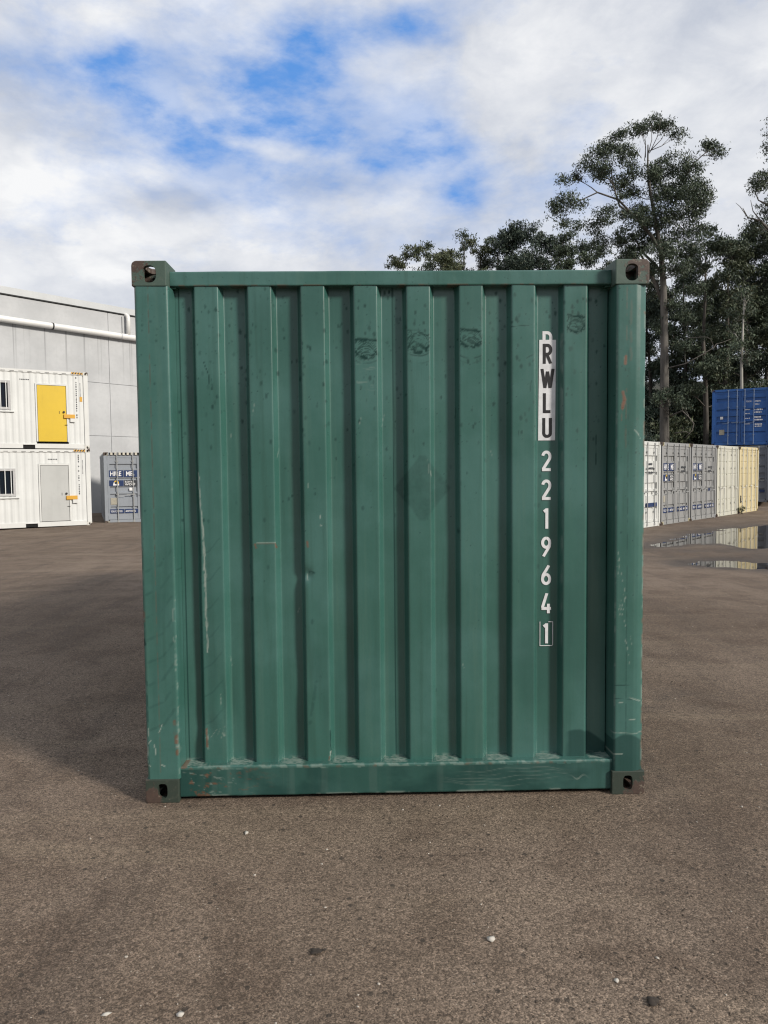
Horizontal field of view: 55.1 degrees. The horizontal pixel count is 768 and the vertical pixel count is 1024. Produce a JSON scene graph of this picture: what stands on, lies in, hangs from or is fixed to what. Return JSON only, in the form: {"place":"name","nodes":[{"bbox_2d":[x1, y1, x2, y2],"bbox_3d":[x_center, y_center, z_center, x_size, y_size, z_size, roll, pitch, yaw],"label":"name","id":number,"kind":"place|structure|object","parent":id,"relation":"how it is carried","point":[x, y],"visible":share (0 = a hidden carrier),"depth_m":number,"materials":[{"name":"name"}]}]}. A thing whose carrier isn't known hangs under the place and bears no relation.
{"place":"outdoors","nodes":[
{"label":"outdoors","id":0,"kind":"place"},
{"bbox_2d":[0,502,767,1023],"bbox_3d":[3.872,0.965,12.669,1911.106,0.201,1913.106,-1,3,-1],"label":"ground","id":1,"kind":"structure","parent":0,"point":[46,574],"depth_m":3.03,"materials":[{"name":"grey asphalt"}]},
{"bbox_2d":[0,449,91,528],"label":"site office","id":2,"kind":"structure","parent":1,"relation":"on","point":[44,487],"depth_m":24.38,"materials":[{"name":"white paint"}]},
{"bbox_2d":[0,468,19,498],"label":"window","id":3,"kind":"structure","parent":2,"relation":"in","point":[7,475],"depth_m":23.80,"materials":[{"name":"metal"}]},
{"bbox_2d":[0,368,89,449],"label":"site office","id":4,"kind":"structure","parent":2,"relation":"on","point":[42,409],"depth_m":24.27,"materials":[{"name":"white paint"}]},
{"bbox_2d":[0,380,13,411],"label":"window","id":5,"kind":"structure","parent":4,"relation":"in","point":[5,393],"depth_m":23.64,"materials":[{"name":"metal"}]},
{"bbox_2d":[36,385,66,441],"bbox_3d":[-11.009,-3.266,24.411,0.900,1.860,0.105,-3,4,-33],"label":"door","id":6,"kind":"structure","parent":4,"relation":"in","point":[51,399],"depth_m":24.40,"materials":[{"name":"yellow paint"}]},
{"bbox_2d":[40,465,69,521],"bbox_3d":[-10.971,-0.628,24.564,0.880,1.865,0.105,-3,4,-33],"label":"door","id":7,"kind":"structure","parent":2,"relation":"in","point":[54,479],"depth_m":24.55,"materials":[{"name":"grey paint"}]},
{"bbox_2d":[0,286,138,512],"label":"warehouse","id":8,"kind":"structure","parent":1,"relation":"on","point":[96,342],"depth_m":33.08,"materials":[{"name":"metal"}]},
{"bbox_2d":[100,452,140,522],"bbox_3d":[-10.067,-1.025,29.696,2.438,2.591,6.084,-2,3,-22],"label":"shipping container","id":9,"kind":"object","parent":1,"relation":"on","point":[120,485],"visible":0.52,"depth_m":26.74,"materials":[{"name":"grey metal"}]},
{"bbox_2d":[107,453,140,521],"bbox_3d":[-9.495,-0.875,26.711,1.192,2.506,0.116,-2,3,-22],"label":"door","id":10,"kind":"structure","parent":9,"relation":"in","point":[126,499],"depth_m":26.75,"materials":[{"name":"grey paint"}]},
{"bbox_2d":[176,1010,183,1016],"bbox_3d":[-0.605,1.493,2.186,0.025,0.014,0.024,-1,3,-1],"label":"stone","id":11,"kind":"object","parent":1,"relation":"on","point":[180,1013],"visible":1,"depth_m":2.18,"materials":[{"name":"white stone"}]},
{"bbox_2d":[310,948,325,953],"bbox_3d":[-0.219,1.466,2.455,0.054,0.008,0.031,-1,3,-1],"label":"earth clod","id":12,"kind":"object","parent":1,"relation":"on","point":[316,950],"visible":1,"depth_m":2.46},
{"bbox_2d":[131,259,648,802],"bbox_3d":[-0.014,-0.057,6.562,2.438,2.591,6.084,-1,3,-1],"label":"shipping container","id":13,"kind":"object","parent":1,"relation":"on","point":[391,531],"visible":1,"depth_m":3.60,"materials":[{"name":"green metal"}]},
{"bbox_2d":[420,240,434,270],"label":"gum tree","id":14,"kind":"object","parent":1,"relation":"on","point":[429,246],"visible":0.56,"depth_m":64.49,"materials":[{"name":"green plant"}]},
{"bbox_2d":[459,232,498,270],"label":"gum tree","id":15,"kind":"object","parent":1,"relation":"on","point":[472,243],"visible":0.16,"depth_m":59.36,"materials":[{"name":"green plant"}]},
{"bbox_2d":[487,936,494,941],"bbox_3d":[0.367,1.461,2.513,0.030,0.017,0.028,-1,3,-1],"label":"stone","id":16,"kind":"object","parent":1,"relation":"on","point":[491,938],"visible":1,"depth_m":2.51,"materials":[{"name":"white stone"}]},
{"bbox_2d":[527,231,566,269],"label":"gum tree","id":17,"kind":"object","parent":1,"relation":"on","point":[543,240],"visible":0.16,"depth_m":61.22,"materials":[{"name":"green plant"}]},
{"bbox_2d":[544,110,730,442],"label":"gum tree","id":18,"kind":"object","parent":1,"relation":"on","point":[644,220],"visible":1,"depth_m":44.84,"materials":[{"name":"green plant"}]},
{"bbox_2d":[644,429,658,441],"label":"shrub","id":19,"kind":"object","parent":1,"relation":"on","point":[646,438],"visible":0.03,"depth_m":46.03,"materials":[{"name":"green plant"}]},
{"bbox_2d":[644,441,660,527],"bbox_3d":[5.491,-0.895,23.838,6.084,2.591,2.438,2,4,42],"label":"shipping container","id":20,"kind":"object","parent":1,"relation":"on","point":[652,466],"visible":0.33,"depth_m":22.32,"materials":[{"name":"white metal"}]},
{"bbox_2d":[644,442,658,525],"bbox_3d":[8.092,-0.841,22.261,0.116,2.506,1.210,2,4,42],"label":"door","id":21,"kind":"structure","parent":20,"relation":"in","point":[651,452],"depth_m":22.29,"materials":[{"name":"white paint"}]},
{"bbox_2d":[646,996,659,1006],"bbox_3d":[0.809,1.473,2.216,0.036,0.012,0.045,1,4,28],"label":"earth clod","id":22,"kind":"object","parent":1,"relation":"on","point":[652,1001],"visible":1,"depth_m":2.21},
{"bbox_2d":[649,434,674,442],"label":"shrub","id":23,"kind":"object","parent":1,"relation":"on","point":[656,436],"visible":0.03,"depth_m":48.54,"materials":[{"name":"green plant"}]},
{"bbox_2d":[647,414,697,443],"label":"shrub","id":24,"kind":"object","parent":1,"relation":"on","point":[675,428],"visible":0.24,"depth_m":49.13,"materials":[{"name":"green plant"}]},
{"bbox_2d":[645,301,700,422],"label":"gum tree","id":25,"kind":"object","parent":1,"relation":"on","point":[652,351],"visible":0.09,"depth_m":61.58,"materials":[{"name":"green plant"}]},
{"bbox_2d":[660,442,690,525],"bbox_3d":[7.189,-1.012,25.696,6.084,2.591,2.438,2,4,42],"label":"shipping container","id":26,"kind":"object","parent":1,"relation":"on","point":[675,482],"visible":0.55,"depth_m":23.65,"materials":[{"name":"grey metal"}]},
{"bbox_2d":[663,443,675,522],"bbox_3d":[8.990,-0.903,23.246,0.116,2.506,1.192,2,4,42],"label":"door","id":27,"kind":"structure","parent":26,"relation":"in","point":[669,491],"depth_m":23.37,"materials":[{"name":"grey paint"}]},
{"bbox_2d":[675,444,689,521],"bbox_3d":[9.790,-0.959,24.121,0.116,2.506,1.210,2,4,42],"label":"door","id":28,"kind":"structure","parent":26,"relation":"in","point":[682,453],"depth_m":24.14,"materials":[{"name":"grey paint"}]},
{"bbox_2d":[690,444,716,520],"bbox_3d":[8.888,-1.130,27.554,6.084,2.591,2.438,2,4,42],"label":"shipping container","id":29,"kind":"object","parent":1,"relation":"on","point":[703,483],"visible":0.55,"depth_m":25.52,"materials":[{"name":"grey paint"}]},
{"bbox_2d":[692,445,703,518],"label":"door","id":30,"kind":"structure","parent":29,"relation":"in","point":[698,485],"depth_m":25.21,"materials":[{"name":"grey paint"}]},
{"bbox_2d":[703,446,715,517],"bbox_3d":[11.489,-1.077,25.979,0.116,2.506,1.210,2,4,42],"label":"door","id":31,"kind":"structure","parent":29,"relation":"in","point":[709,453],"depth_m":26.00,"materials":[{"name":"grey paint"}]},
{"bbox_2d":[651,525,767,548],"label":"puddle","id":32,"kind":"object","parent":1,"relation":"on","point":[755,537],"visible":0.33,"depth_m":18.55,"materials":[{"name":"clear liquid"}]},
{"bbox_2d":[676,221,748,444],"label":"gum tree","id":33,"kind":"object","parent":1,"relation":"on","point":[726,245],"visible":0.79,"depth_m":48.93,"materials":[{"name":"green plant"}]},
{"bbox_2d":[716,445,738,516],"bbox_3d":[10.587,-1.248,29.412,6.084,2.591,2.438,2,4,42],"label":"shipping container","id":34,"kind":"object","parent":1,"relation":"on","point":[727,477],"visible":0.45,"depth_m":27.38,"materials":[{"name":"beige paint"}]},
{"bbox_2d":[718,446,727,514],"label":"door","id":35,"kind":"structure","parent":34,"relation":"in","point":[723,453],"depth_m":27.03,"materials":[{"name":"beige paint"}]},
{"bbox_2d":[727,447,737,513],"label":"door","id":36,"kind":"structure","parent":34,"relation":"in","point":[732,487],"depth_m":27.77,"materials":[{"name":"beige paint"}]},
{"bbox_2d":[689,561,767,568],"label":"puddle","id":37,"kind":"object","parent":1,"relation":"on","point":[742,565],"depth_m":13.56,"materials":[{"name":"black liquid"}]},
{"bbox_2d":[721,282,762,388],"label":"gum tree","id":38,"kind":"object","parent":1,"relation":"on","point":[741,341],"visible":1,"depth_m":43.42,"materials":[{"name":"green plant"}]},
{"bbox_2d":[738,505,746,513],"bbox_3d":[13.687,-0.101,28.269,0.489,0.363,0.388,-1,3,-1],"label":"weed","id":39,"kind":"object","parent":1,"relation":"on","point":[740,511],"visible":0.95,"depth_m":28.23,"materials":[{"name":"green plant"}]},
{"bbox_2d":[721,285,764,381],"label":"gum tree","id":40,"kind":"object","parent":1,"relation":"on","point":[753,378],"visible":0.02,"depth_m":58.89,"materials":[{"name":"green plant"}]},
{"bbox_2d":[738,447,758,513],"bbox_3d":[12.286,-1.366,31.269,6.084,2.591,2.438,2,4,42],"label":"shipping container","id":41,"kind":"object","parent":1,"relation":"on","point":[748,478],"visible":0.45,"depth_m":29.26,"materials":[{"name":"yellow paint"}]},
{"bbox_2d":[740,448,748,511],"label":"door","id":42,"kind":"structure","parent":41,"relation":"in","point":[744,475],"depth_m":28.92,"materials":[{"name":"yellow paint"}]},
{"bbox_2d":[748,448,757,510],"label":"door","id":43,"kind":"structure","parent":41,"relation":"in","point":[752,481],"depth_m":29.70,"materials":[{"name":"yellow paint"}]},
{"bbox_2d":[736,117,767,234],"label":"gum tree","id":44,"kind":"object","parent":1,"relation":"on","point":[759,183],"visible":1,"depth_m":44.98,"materials":[{"name":"green plant"}]},
{"bbox_2d":[739,445,767,501],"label":"shipping container","id":45,"kind":"object","parent":1,"relation":"on","point":[763,477],"visible":0.1,"depth_m":33.50,"materials":[{"name":"metal"}]},
{"bbox_2d":[711,387,767,445],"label":"shipping container","id":46,"kind":"object","parent":45,"relation":"on","point":[739,417],"visible":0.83,"depth_m":33.81,"materials":[{"name":"blue metal"}]},
{"bbox_2d":[714,390,740,444],"bbox_3d":[15.860,-4.378,34.086,1.192,2.506,0.116,1,4,29],"label":"door","id":47,"kind":"structure","parent":46,"relation":"in","point":[727,404],"depth_m":34.07,"materials":[{"name":"blue paint"}]},
{"bbox_2d":[740,389,767,443],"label":"door","id":48,"kind":"structure","parent":46,"relation":"in","point":[749,433],"depth_m":33.55,"materials":[{"name":"blue paint"}]},
{"bbox_2d":[745,446,766,500],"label":"door","id":49,"kind":"structure","parent":45,"relation":"in","point":[762,470],"depth_m":33.50,"materials":[{"name":"grey metal"}]},
{"bbox_2d":[0,0,767,382],"label":"sky","id":50,"kind":"structure","parent":0,"point":[189,135],"materials":[{"name":"blue"}]},
{"bbox_2d":[645,381,762,405],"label":"forest floor","id":51,"kind":"structure","parent":0,"point":[657,386],"depth_m":94.59,"materials":[{"name":"plant"}]},
{"bbox_2d":[384,243,436,270],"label":"gum tree","id":52,"kind":"object","parent":51,"relation":"on","point":[398,265],"visible":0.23,"depth_m":60.21,"materials":[{"name":"green plant"}]},
{"bbox_2d":[424,246,465,270],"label":"gum tree","id":53,"kind":"object","parent":51,"relation":"on","point":[444,260],"visible":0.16,"depth_m":58.73,"materials":[{"name":"green plant"}]},
{"bbox_2d":[452,229,468,269],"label":"gum tree","id":54,"kind":"object","parent":51,"relation":"on","point":[462,247],"visible":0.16,"depth_m":62.65,"materials":[{"name":"green plant"}]},
{"bbox_2d":[483,234,498,264],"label":"gum tree","id":55,"kind":"object","parent":51,"relation":"on","point":[489,238],"visible":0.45,"depth_m":65.48,"materials":[{"name":"green plant"}]},
{"bbox_2d":[481,219,547,269],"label":"gum tree","id":56,"kind":"object","parent":51,"relation":"on","point":[511,240],"visible":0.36,"depth_m":58.19,"materials":[{"name":"green plant"}]},
{"bbox_2d":[543,230,594,269],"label":"gum tree","id":57,"kind":"object","parent":51,"relation":"on","point":[569,263],"visible":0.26,"depth_m":56.13,"materials":[{"name":"green plant"}]},
{"bbox_2d":[572,238,605,269],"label":"gum tree","id":58,"kind":"object","parent":51,"relation":"on","point":[584,245],"visible":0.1,"depth_m":58.53,"materials":[{"name":"green plant"}]},
{"bbox_2d":[602,257,649,350],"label":"gum tree","id":59,"kind":"object","parent":51,"relation":"on","point":[607,263],"visible":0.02,"depth_m":59.35,"materials":[{"name":"green plant"}]},
{"bbox_2d":[645,315,688,412],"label":"gum tree","id":60,"kind":"object","parent":51,"relation":"on","point":[646,384],"visible":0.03,"depth_m":65.03,"materials":[{"name":"green plant"}]},
{"bbox_2d":[645,403,690,442],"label":"shrub","id":61,"kind":"object","parent":51,"relation":"on","point":[649,421],"visible":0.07,"depth_m":53.63,"materials":[{"name":"green plant"}]},
{"bbox_2d":[645,273,699,436],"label":"gum tree","id":62,"kind":"object","parent":51,"relation":"on","point":[652,309],"visible":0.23,"depth_m":54.01,"materials":[{"name":"green plant"}]},
{"bbox_2d":[669,403,696,442],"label":"shrub","id":63,"kind":"object","parent":51,"relation":"on","point":[671,411],"visible":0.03,"depth_m":55.23,"materials":[{"name":"green plant"}]},
{"bbox_2d":[645,269,737,444],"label":"gum tree","id":64,"kind":"object","parent":51,"relation":"on","point":[675,357],"visible":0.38,"depth_m":52.68,"materials":[{"name":"green plant"}]},
{"bbox_2d":[686,302,725,373],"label":"gum tree","id":65,"kind":"object","parent":51,"relation":"on","point":[720,321],"depth_m":63.09,"materials":[{"name":"green plant"}]},
{"bbox_2d":[689,376,739,444],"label":"shrub","id":66,"kind":"object","parent":51,"relation":"on","point":[700,404],"visible":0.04,"depth_m":53.48,"materials":[{"name":"green plant"}]},
{"bbox_2d":[685,236,767,417],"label":"gum tree","id":67,"kind":"object","parent":51,"relation":"on","point":[733,263],"visible":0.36,"depth_m":50.35,"materials":[{"name":"green plant"}]},
{"bbox_2d":[693,222,767,388],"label":"gum tree","id":68,"kind":"object","parent":51,"relation":"on","point":[762,271],"visible":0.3,"depth_m":51.57,"materials":[{"name":"green plant"}]},
{"bbox_2d":[721,231,767,384],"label":"gum tree","id":69,"kind":"object","parent":51,"relation":"on","point":[761,364],"visible":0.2,"depth_m":52.88,"materials":[{"name":"green plant"}]},
{"bbox_2d":[744,216,767,336],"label":"gum tree","id":70,"kind":"object","parent":51,"relation":"on","point":[764,327],"visible":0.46,"depth_m":51.80,"materials":[{"name":"green plant"}]}
]}

